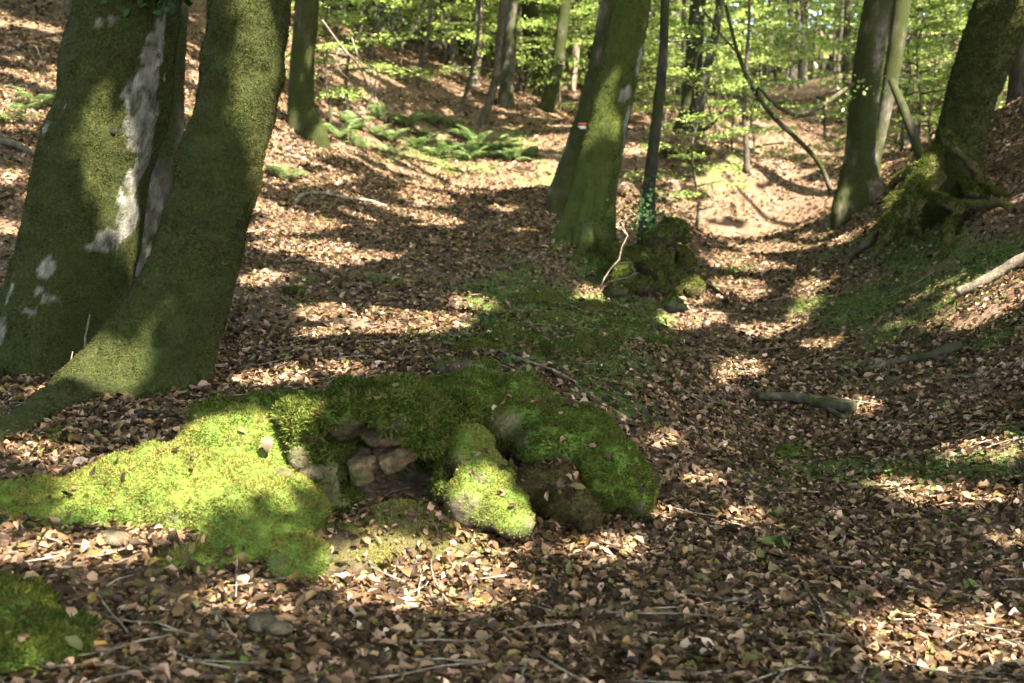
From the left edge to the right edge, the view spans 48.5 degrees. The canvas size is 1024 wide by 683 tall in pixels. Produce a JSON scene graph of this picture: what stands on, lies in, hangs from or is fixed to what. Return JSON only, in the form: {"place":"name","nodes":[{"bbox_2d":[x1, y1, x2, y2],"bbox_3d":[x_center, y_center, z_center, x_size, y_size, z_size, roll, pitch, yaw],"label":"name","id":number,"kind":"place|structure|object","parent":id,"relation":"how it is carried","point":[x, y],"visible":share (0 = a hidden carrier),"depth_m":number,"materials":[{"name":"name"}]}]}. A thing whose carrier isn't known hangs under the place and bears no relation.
{"place":"outdoors","nodes":[
{"label":"outdoors","id":0,"kind":"place"},
{"bbox_2d":[0,0,1023,682],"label":"forest floor","id":1,"kind":"structure","parent":0,"point":[382,484],"depth_m":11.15,"materials":[{"name":"plant"}]},
{"bbox_2d":[0,136,34,156],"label":"fallen branch","id":2,"kind":"object","parent":1,"relation":"on","point":[8,142],"visible":0.81,"depth_m":12.95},
{"bbox_2d":[0,102,44,122],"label":"fern","id":3,"kind":"object","parent":1,"relation":"on","point":[16,105],"visible":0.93,"depth_m":14.19,"materials":[{"name":"green plant"}]},
{"bbox_2d":[4,84,55,107],"bbox_3d":[-6.306,-3.267,15.186,0.831,0.303,0.929,-7,11,-39],"label":"fern","id":4,"kind":"object","parent":1,"relation":"on","point":[51,96],"visible":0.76,"depth_m":15.08,"materials":[{"name":"green plant"}]},
{"bbox_2d":[0,569,103,682],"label":"moss cushion","id":5,"kind":"object","parent":1,"relation":"on","point":[38,615],"visible":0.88,"depth_m":3.55,"materials":[{"name":"plant"}]},
{"bbox_2d":[29,425,75,443],"bbox_3d":[-2.240,0.485,5.460,0.362,0.155,0.254,-6,11,-36],"label":"moss cushion","id":6,"kind":"object","parent":1,"relation":"on","point":[55,430],"visible":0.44,"depth_m":5.46,"materials":[{"name":"plant"}]},
{"bbox_2d":[0,0,192,378],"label":"mossy tree","id":7,"kind":"object","parent":1,"relation":"on","point":[73,260],"visible":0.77,"depth_m":7.14,"materials":[{"name":"green plant"}]},
{"bbox_2d":[101,529,129,547],"bbox_3d":[-1.526,0.759,4.366,0.121,0.058,0.111,0,8,0],"label":"stone","id":8,"kind":"object","parent":1,"relation":"on","point":[113,538],"visible":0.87,"depth_m":4.33,"materials":[{"name":"stone"}]},
{"bbox_2d":[0,0,291,440],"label":"mossy tree","id":9,"kind":"object","parent":1,"relation":"on","point":[162,328],"visible":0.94,"depth_m":6.26,"materials":[{"name":"green plant"}]},
{"bbox_2d":[135,0,188,278],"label":"slender tree","id":10,"kind":"object","parent":1,"relation":"on","point":[160,182],"visible":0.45,"depth_m":8.81,"materials":[{"name":"grey plant"}]},
{"bbox_2d":[0,401,332,584],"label":"mossy boulder","id":11,"kind":"object","parent":1,"relation":"on","point":[271,506],"visible":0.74,"depth_m":4.57,"materials":[{"name":"plant"}]},
{"bbox_2d":[185,385,295,420],"bbox_3d":[-1.309,0.318,5.665,0.636,0.238,0.313,1,9,10],"label":"moss cushion","id":12,"kind":"object","parent":1,"relation":"on","point":[263,397],"visible":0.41,"depth_m":5.60,"materials":[{"name":"plant"}]},
{"bbox_2d":[247,611,292,635],"bbox_3d":[-0.812,0.948,3.806,0.181,0.064,0.096,7,11,39],"label":"stone","id":13,"kind":"object","parent":1,"relation":"on","point":[267,621],"visible":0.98,"depth_m":3.79,"materials":[{"name":"stone"}]},
{"bbox_2d":[263,164,316,178],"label":"fern","id":14,"kind":"object","parent":1,"relation":"on","point":[281,169],"visible":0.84,"depth_m":15.95,"materials":[{"name":"green plant"}]},
{"bbox_2d":[287,0,331,149],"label":"mossy tree","id":15,"kind":"object","parent":1,"relation":"on","point":[304,119],"visible":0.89,"depth_m":18.41,"materials":[{"name":"green plant"}]},
{"bbox_2d":[322,20,387,125],"bbox_3d":[-2.282,-3.923,16.663,0.932,1.523,0.272,1,9,8],"label":"hanging branch","id":16,"kind":"object","parent":15,"relation":"hanging from","point":[351,57],"visible":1,"depth_m":16.60,"materials":[{"name":"wood"}]},
{"bbox_2d":[286,0,392,129],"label":"beech sapling","id":17,"kind":"object","parent":1,"relation":"on","point":[335,47],"visible":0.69,"depth_m":21.37,"materials":[{"name":"green plant"}]},
{"bbox_2d":[293,175,386,207],"bbox_3d":[-2.289,-2.104,16.011,0.934,0.465,2.813,1,9,7],"label":"fallen branch","id":18,"kind":"object","parent":1,"relation":"on","point":[298,197],"visible":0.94,"depth_m":15.91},
{"bbox_2d":[323,115,367,139],"bbox_3d":[-3.164,-3.878,20.617,1.107,0.470,0.986,6,11,37],"label":"fern","id":19,"kind":"object","parent":1,"relation":"on","point":[342,133],"visible":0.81,"depth_m":20.67,"materials":[{"name":"green plant"}]},
{"bbox_2d":[284,0,438,112],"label":"beech sapling","id":20,"kind":"object","parent":1,"relation":"on","point":[347,70],"visible":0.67,"depth_m":23.33,"materials":[{"name":"green plant"}]},
{"bbox_2d":[324,0,422,61],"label":"beech sapling","id":21,"kind":"object","parent":1,"relation":"on","point":[373,31],"visible":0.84,"depth_m":29.15,"materials":[{"name":"green plant"}]},
{"bbox_2d":[266,369,484,513],"bbox_3d":[-0.608,0.563,5.282,0.975,0.963,1.039,0,8,0],"label":"rock ledge","id":22,"kind":"object","parent":1,"relation":"on","point":[405,425],"visible":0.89,"depth_m":4.90,"materials":[{"name":"plant"}]},
{"bbox_2d":[364,101,407,119],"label":"fern","id":23,"kind":"object","parent":1,"relation":"on","point":[376,113],"visible":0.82,"depth_m":24.65,"materials":[{"name":"green plant"}]},
{"bbox_2d":[392,1,403,50],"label":"slender tree","id":24,"kind":"object","parent":1,"relation":"on","point":[400,47],"visible":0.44,"depth_m":33.42,"materials":[{"name":"grey plant"}]},
{"bbox_2d":[343,0,475,73],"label":"beech sapling","id":25,"kind":"object","parent":1,"relation":"on","point":[469,35],"visible":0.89,"depth_m":29.97,"materials":[{"name":"green plant"}]},
{"bbox_2d":[416,0,432,87],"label":"slender tree","id":26,"kind":"object","parent":1,"relation":"on","point":[418,83],"visible":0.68,"depth_m":28.19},
{"bbox_2d":[312,468,544,578],"bbox_3d":[-0.361,0.865,5.040,0.872,0.418,1.604,3,9,20],"label":"earth mound","id":27,"kind":"object","parent":1,"relation":"on","point":[377,551],"visible":0.4,"depth_m":4.64,"materials":[{"name":"brown soil"}]},
{"bbox_2d":[438,423,535,539],"bbox_3d":[-0.160,0.598,5.072,0.396,0.461,0.774,-4,9,-26],"label":"mossy stone","id":28,"kind":"object","parent":27,"relation":"on","point":[475,500],"visible":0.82,"depth_m":4.93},
{"bbox_2d":[374,0,495,62],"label":"beech sapling","id":29,"kind":"object","parent":1,"relation":"on","point":[445,28],"visible":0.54,"depth_m":33.07,"materials":[{"name":"green plant"}]},
{"bbox_2d":[420,139,461,156],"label":"fern","id":30,"kind":"object","parent":1,"relation":"on","point":[448,148],"visible":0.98,"depth_m":23.48,"materials":[{"name":"green plant"}]},
{"bbox_2d":[384,0,498,70],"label":"beech sapling","id":31,"kind":"object","parent":1,"relation":"on","point":[441,26],"visible":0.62,"depth_m":32.10,"materials":[{"name":"green plant"}]},
{"bbox_2d":[443,0,461,71],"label":"slender tree","id":32,"kind":"object","parent":1,"relation":"on","point":[454,54],"visible":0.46,"depth_m":33.24,"materials":[{"name":"grey plant"}]},
{"bbox_2d":[387,0,518,67],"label":"beech sapling","id":33,"kind":"object","parent":1,"relation":"on","point":[469,52],"visible":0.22,"depth_m":35.03,"materials":[{"name":"green plant"}]},
{"bbox_2d":[432,355,502,372],"bbox_3d":[-0.273,0.145,6.713,0.471,0.145,0.274,3,9,18],"label":"flat stone","id":34,"kind":"object","parent":1,"relation":"on","point":[440,364],"visible":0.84,"depth_m":6.69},
{"bbox_2d":[459,0,480,110],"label":"slender tree","id":35,"kind":"object","parent":1,"relation":"on","point":[464,97],"visible":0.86,"depth_m":27.27,"materials":[{"name":"wood"}]},
{"bbox_2d":[449,138,494,159],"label":"fern","id":36,"kind":"object","parent":1,"relation":"on","point":[478,151],"visible":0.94,"depth_m":23.77,"materials":[{"name":"green plant"}]},
{"bbox_2d":[446,337,503,353],"bbox_3d":[-0.285,0.057,7.652,0.503,0.178,0.344,0,8,0],"label":"moss cushion","id":37,"kind":"object","parent":1,"relation":"on","point":[472,342],"visible":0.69,"depth_m":7.60,"materials":[{"name":"green plant"}]},
{"bbox_2d":[470,0,483,86],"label":"slender tree","id":38,"kind":"object","parent":1,"relation":"on","point":[475,80],"visible":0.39,"depth_m":31.09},
{"bbox_2d":[475,0,505,126],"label":"slender tree","id":39,"kind":"object","parent":1,"relation":"on","point":[486,108],"visible":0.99,"depth_m":26.29,"materials":[{"name":"wood"}]},
{"bbox_2d":[439,0,563,75],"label":"beech sapling","id":40,"kind":"object","parent":1,"relation":"on","point":[538,39],"visible":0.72,"depth_m":30.03,"materials":[{"name":"green plant"}]},
{"bbox_2d":[470,327,542,346],"bbox_3d":[-0.049,-0.019,7.997,0.551,0.165,0.392,0,8,0],"label":"moss cushion","id":41,"kind":"object","parent":1,"relation":"on","point":[503,336],"visible":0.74,"depth_m":7.89,"materials":[{"name":"green plant"}]},
{"bbox_2d":[497,0,517,109],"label":"mossy tree","id":42,"kind":"object","parent":1,"relation":"on","point":[505,99],"visible":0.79,"depth_m":29.11,"materials":[{"name":"grey plant"}]},
{"bbox_2d":[442,0,578,91],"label":"beech sapling","id":43,"kind":"object","parent":1,"relation":"on","point":[517,50],"visible":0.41,"depth_m":32.60,"materials":[{"name":"green plant"}]},
{"bbox_2d":[0,27,1023,682],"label":"twig litter","id":44,"kind":"object","parent":1,"relation":"on","point":[210,663],"visible":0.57,"depth_m":4.21,"materials":[{"name":"wood"}]},
{"bbox_2d":[7,222,1022,493],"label":"floor moss","id":45,"kind":"object","parent":1,"relation":"on","point":[907,470],"visible":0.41,"depth_m":10.16,"materials":[{"name":"plant"}]},
{"bbox_2d":[7,99,1023,494],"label":"ground cover","id":46,"kind":"object","parent":1,"relation":"on","point":[627,333],"visible":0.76,"depth_m":10.14,"materials":[{"name":"plant"}]},
{"bbox_2d":[453,0,596,51],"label":"beech sapling","id":47,"kind":"object","parent":1,"relation":"on","point":[579,20],"visible":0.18,"depth_m":34.63,"materials":[{"name":"green plant"}]},
{"bbox_2d":[521,0,546,97],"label":"forest tree","id":48,"kind":"object","parent":1,"relation":"on","point":[530,10],"visible":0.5,"depth_m":33.12,"materials":[{"name":"grey plant"}]},
{"bbox_2d":[443,341,628,419],"bbox_3d":[0.167,0.227,7.296,0.186,0.307,1.674,-8,12,-44],"label":"twig","id":49,"kind":"object","parent":1,"relation":"on","point":[526,361],"visible":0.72,"depth_m":7.36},
{"bbox_2d":[506,291,566,306],"bbox_3d":[0.187,-0.396,11.103,0.721,0.187,0.432,0,8,0],"label":"moss cushion","id":50,"kind":"object","parent":1,"relation":"on","point":[546,297],"visible":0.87,"depth_m":10.98,"materials":[{"name":"green plant"}]},
{"bbox_2d":[419,365,659,517],"bbox_3d":[0.114,0.456,5.625,1.348,0.633,0.714,4,9,25],"label":"mossy mound","id":51,"kind":"object","parent":1,"relation":"on","point":[529,432],"visible":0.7,"depth_m":5.34,"materials":[{"name":"plant"}]},
{"bbox_2d":[486,0,597,59],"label":"beech sapling","id":52,"kind":"object","parent":1,"relation":"on","point":[554,12],"visible":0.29,"depth_m":36.72,"materials":[{"name":"green plant"}]},
{"bbox_2d":[539,0,570,112],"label":"mossy tree","id":53,"kind":"object","parent":1,"relation":"on","point":[548,100],"visible":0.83,"depth_m":31.08,"materials":[{"name":"green plant"}]},
{"bbox_2d":[516,0,595,110],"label":"beech sapling","id":54,"kind":"object","parent":1,"relation":"on","point":[570,42],"visible":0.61,"depth_m":31.89,"materials":[{"name":"green plant"}]},
{"bbox_2d":[514,457,604,534],"bbox_3d":[0.166,0.688,5.211,0.346,0.317,0.596,-5,10,-30],"label":"mossy stone","id":55,"kind":"object","parent":1,"relation":"on","point":[582,511],"visible":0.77,"depth_m":5.11,"materials":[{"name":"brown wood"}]},
{"bbox_2d":[533,338,589,359],"bbox_3d":[0.324,0.079,7.803,0.454,0.205,0.402,0,8,0],"label":"moss cushion","id":56,"kind":"object","parent":1,"relation":"on","point":[559,348],"visible":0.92,"depth_m":7.71,"materials":[{"name":"green plant"}]},
{"bbox_2d":[563,0,582,90],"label":"birch tree","id":57,"kind":"object","parent":1,"relation":"on","point":[575,51],"visible":0.41,"depth_m":36.92,"materials":[{"name":"wood"}]},
{"bbox_2d":[545,0,615,215],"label":"mossy tree","id":58,"kind":"object","parent":1,"relation":"on","point":[557,194],"visible":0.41,"depth_m":16.53,"materials":[{"name":"green plant"}]},
{"bbox_2d":[559,332,622,353],"bbox_3d":[0.524,0.023,8.121,0.560,0.201,0.451,0,8,0],"label":"moss cushion","id":59,"kind":"object","parent":1,"relation":"on","point":[589,340],"visible":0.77,"depth_m":8.05,"materials":[{"name":"green plant"}]},
{"bbox_2d":[570,299,617,316],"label":"moss cushion","id":60,"kind":"object","parent":1,"relation":"on","point":[593,305],"visible":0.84,"depth_m":11.05,"materials":[{"name":"green plant"}]},
{"bbox_2d":[548,0,651,262],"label":"mossy tree","id":61,"kind":"object","parent":1,"relation":"on","point":[594,186],"visible":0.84,"depth_m":13.56,"materials":[{"name":"green plant"}]},
{"bbox_2d":[589,253,613,270],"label":"moss cushion","id":62,"kind":"object","parent":1,"relation":"on","point":[598,259],"visible":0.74,"depth_m":12.89,"materials":[{"name":"plant"}]},
{"bbox_2d":[555,2,659,109],"bbox_3d":[2.523,-8.031,32.121,2.842,5.306,2.735,-8,12,-43],"label":"beech sapling","id":63,"kind":"object","parent":1,"relation":"on","point":[574,12],"visible":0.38,"depth_m":31.89,"materials":[{"name":"green plant"}]},
{"bbox_2d":[588,317,648,335],"bbox_3d":[0.867,-0.106,9.604,0.586,0.210,0.456,0,8,0],"label":"moss cushion","id":64,"kind":"object","parent":1,"relation":"on","point":[621,323],"visible":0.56,"depth_m":9.51,"materials":[{"name":"green plant"}]},
{"bbox_2d":[292,0,962,93],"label":"distant foliage","id":65,"kind":"object","parent":1,"relation":"on","point":[580,80],"visible":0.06,"depth_m":60.62,"materials":[{"name":"green plant"}]},
{"bbox_2d":[586,217,705,296],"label":"root bank","id":66,"kind":"structure","parent":1,"relation":"on","point":[655,264],"depth_m":12.89,"materials":[{"name":"plant"}]},
{"bbox_2d":[584,157,688,247],"bbox_3d":[1.439,-1.446,13.083,1.213,1.335,0.912,0,8,0],"label":"ivy clump","id":67,"kind":"object","parent":66,"relation":"on","point":[649,219],"visible":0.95,"depth_m":13.13,"materials":[{"name":"green plant"}]},
{"bbox_2d":[637,0,669,242],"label":"slender tree","id":68,"kind":"object","parent":66,"relation":"on","point":[651,166],"visible":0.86,"depth_m":13.21,"materials":[{"name":"grey plant"}]},
{"bbox_2d":[661,293,687,313],"bbox_3d":[1.619,-0.379,11.349,0.270,0.203,0.282,0,8,0],"label":"stone","id":69,"kind":"object","parent":1,"relation":"on","point":[670,304],"visible":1,"depth_m":11.29,"materials":[{"name":"stone"}]},
{"bbox_2d":[631,0,732,131],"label":"beech sapling","id":70,"kind":"object","parent":1,"relation":"on","point":[648,59],"visible":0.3,"depth_m":31.24,"materials":[{"name":"green plant"}]},
{"bbox_2d":[659,143,714,163],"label":"leaves","id":71,"kind":"object","parent":1,"relation":"on","point":[707,149],"visible":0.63,"depth_m":24.47,"materials":[{"name":"plant"}]},
{"bbox_2d":[672,0,705,135],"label":"mossy tree","id":72,"kind":"object","parent":1,"relation":"on","point":[687,99],"visible":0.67,"depth_m":27.15,"materials":[{"name":"green plant"}]},
{"bbox_2d":[622,25,760,227],"bbox_3d":[3.732,-4.056,22.843,2.577,4.363,2.639,-3,9,-18],"label":"beech sapling","id":73,"kind":"object","parent":1,"relation":"on","point":[702,116],"visible":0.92,"depth_m":22.44,"materials":[{"name":"green plant"}]},
{"bbox_2d":[635,7,769,135],"bbox_3d":[5.452,-8.797,34.987,4.182,6.388,4.120,-7,8,-39],"label":"beech sapling","id":74,"kind":"object","parent":1,"relation":"on","point":[654,9],"visible":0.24,"depth_m":35.00,"materials":[{"name":"green plant"}]},
{"bbox_2d":[684,0,724,134],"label":"slender tree","id":75,"kind":"object","parent":1,"relation":"on","point":[705,76],"visible":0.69,"depth_m":26.88,"materials":[{"name":"grey plant"}]},
{"bbox_2d":[665,0,784,143],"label":"beech sapling","id":76,"kind":"object","parent":1,"relation":"on","point":[724,30],"visible":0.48,"depth_m":28.14,"materials":[{"name":"green plant"}]},
{"bbox_2d":[675,2,793,157],"bbox_3d":[6.466,-6.991,32.423,3.196,6.219,3.357,5,10,30],"label":"beech sapling","id":77,"kind":"object","parent":1,"relation":"on","point":[756,37],"visible":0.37,"depth_m":32.20,"materials":[{"name":"green plant"}]},
{"bbox_2d":[703,0,793,81],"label":"beech sapling","id":78,"kind":"object","parent":1,"relation":"on","point":[775,53],"visible":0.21,"depth_m":50.43,"materials":[{"name":"green plant"}]},
{"bbox_2d":[713,0,808,97],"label":"beech sapling","id":79,"kind":"object","parent":1,"relation":"on","point":[794,5],"visible":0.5,"depth_m":44.66,"materials":[{"name":"green plant"}]},
{"bbox_2d":[727,0,795,173],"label":"slender tree","id":80,"kind":"object","parent":1,"relation":"on","point":[746,161],"visible":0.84,"depth_m":24.46,"materials":[{"name":"brown wood"}]},
{"bbox_2d":[702,7,824,160],"bbox_3d":[6.404,-5.920,29.177,3.190,5.257,3.044,2,9,16],"label":"beech sapling","id":81,"kind":"object","parent":1,"relation":"on","point":[742,50],"visible":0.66,"depth_m":29.20,"materials":[{"name":"green plant"}]},
{"bbox_2d":[643,2,886,190],"bbox_3d":[3.781,-3.728,17.439,4.292,2.830,1.763,-3,9,-21],"label":"bent sapling","id":82,"kind":"object","parent":1,"relation":"on","point":[786,129],"visible":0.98,"depth_m":17.51,"materials":[{"name":"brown wood"}]},
{"bbox_2d":[770,443,802,460],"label":"moss cushion","id":83,"kind":"object","parent":1,"relation":"on","point":[786,450],"visible":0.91,"depth_m":6.87,"materials":[{"name":"plant"}]},
{"bbox_2d":[787,0,795,89],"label":"slender tree","id":84,"kind":"object","parent":1,"relation":"on","point":[792,67],"visible":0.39,"depth_m":50.88,"materials":[{"name":"grey plant"}]},
{"bbox_2d":[758,0,839,78],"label":"beech sapling","id":85,"kind":"object","parent":1,"relation":"on","point":[798,20],"visible":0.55,"depth_m":54.35,"materials":[{"name":"green plant"}]},
{"bbox_2d":[797,0,804,85],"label":"slender tree","id":86,"kind":"object","parent":1,"relation":"on","point":[800,73],"visible":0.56,"depth_m":54.05,"materials":[{"name":"grey plant"}]},
{"bbox_2d":[768,0,836,81],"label":"forest tree","id":87,"kind":"object","parent":1,"relation":"on","point":[805,75],"visible":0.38,"depth_m":58.80,"materials":[{"name":"grey plant"}]},
{"bbox_2d":[755,391,856,419],"bbox_3d":[2.010,0.428,7.809,0.661,0.136,0.224,5,10,32],"label":"fallen branch","id":88,"kind":"object","parent":1,"relation":"on","point":[833,405],"visible":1,"depth_m":7.80,"materials":[{"name":"wood"}]},
{"bbox_2d":[778,0,861,68],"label":"beech sapling","id":89,"kind":"object","parent":1,"relation":"on","point":[819,29],"visible":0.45,"depth_m":44.83,"materials":[{"name":"green plant"}]},
{"bbox_2d":[835,0,851,123],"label":"slender tree","id":90,"kind":"object","parent":1,"relation":"on","point":[846,34],"visible":0.64,"depth_m":33.08,"materials":[{"name":"wood"}]},
{"bbox_2d":[793,0,922,163],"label":"beech sapling","id":91,"kind":"object","parent":1,"relation":"on","point":[827,21],"visible":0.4,"depth_m":30.37,"materials":[{"name":"green plant"}]},
{"bbox_2d":[829,0,893,230],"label":"mossy tree","id":92,"kind":"object","parent":1,"relation":"on","point":[860,187],"visible":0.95,"depth_m":18.48,"materials":[{"name":"grey plant"}]},
{"bbox_2d":[810,5,942,65],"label":"beech sapling","id":93,"kind":"object","parent":1,"relation":"on","point":[828,46],"visible":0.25,"depth_m":41.11,"materials":[{"name":"green plant"}]},
{"bbox_2d":[830,0,946,151],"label":"beech sapling","id":94,"kind":"object","parent":1,"relation":"on","point":[837,108],"visible":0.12,"depth_m":32.37,"materials":[{"name":"green plant"}]},
{"bbox_2d":[875,0,910,174],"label":"mossy tree","id":95,"kind":"object","parent":1,"relation":"on","point":[897,35],"visible":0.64,"depth_m":21.84,"materials":[{"name":"green plant"}]},
{"bbox_2d":[888,77,924,160],"bbox_3d":[5.921,-3.359,17.169,0.207,1.302,1.127,-2,9,-11],"label":"dead pole","id":96,"kind":"object","parent":1,"relation":"on","point":[912,134],"visible":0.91,"depth_m":16.95,"materials":[{"name":"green plant"}]},
{"bbox_2d":[844,0,970,151],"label":"beech sapling","id":97,"kind":"object","parent":1,"relation":"on","point":[907,56],"visible":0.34,"depth_m":26.16,"materials":[{"name":"green plant"}]},
{"bbox_2d":[862,340,962,372],"bbox_3d":[2.864,0.121,8.157,0.683,0.267,0.373,5,10,29],"label":"fallen branch","id":98,"kind":"object","parent":1,"relation":"on","point":[950,348],"visible":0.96,"depth_m":8.18,"materials":[{"name":"wood"}]},
{"bbox_2d":[881,0,964,143],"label":"beech sapling","id":99,"kind":"object","parent":1,"relation":"on","point":[930,133],"visible":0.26,"depth_m":28.22,"materials":[{"name":"green plant"}]},
{"bbox_2d":[878,0,1001,137],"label":"beech sapling","id":100,"kind":"object","parent":1,"relation":"on","point":[919,8],"visible":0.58,"depth_m":25.26,"materials":[{"name":"green plant"}]},
{"bbox_2d":[869,0,1023,261],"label":"mossy tree","id":101,"kind":"object","parent":1,"relation":"on","point":[944,176],"visible":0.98,"depth_m":12.41,"materials":[{"name":"green plant"}]},
{"bbox_2d":[888,0,1007,130],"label":"beech sapling","id":102,"kind":"object","parent":1,"relation":"on","point":[931,31],"visible":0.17,"depth_m":29.49,"materials":[{"name":"green plant"}]},
{"bbox_2d":[912,0,1006,104],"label":"beech sapling","id":103,"kind":"object","parent":1,"relation":"on","point":[930,81],"visible":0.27,"depth_m":25.40,"materials":[{"name":"green plant"}]},
{"bbox_2d":[954,252,1023,296],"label":"fallen log","id":104,"kind":"object","parent":1,"relation":"on","point":[1016,261],"visible":0.94,"depth_m":9.61,"materials":[{"name":"wood"}]},
{"bbox_2d":[975,657,1023,677],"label":"twig","id":105,"kind":"object","parent":1,"relation":"on","point":[1019,661],"visible":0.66,"depth_m":3.91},
{"bbox_2d":[1006,44,1023,103],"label":"mossy tree","id":106,"kind":"object","parent":1,"relation":"on","point":[1015,89],"visible":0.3,"depth_m":21.35,"materials":[{"name":"grey plant"}]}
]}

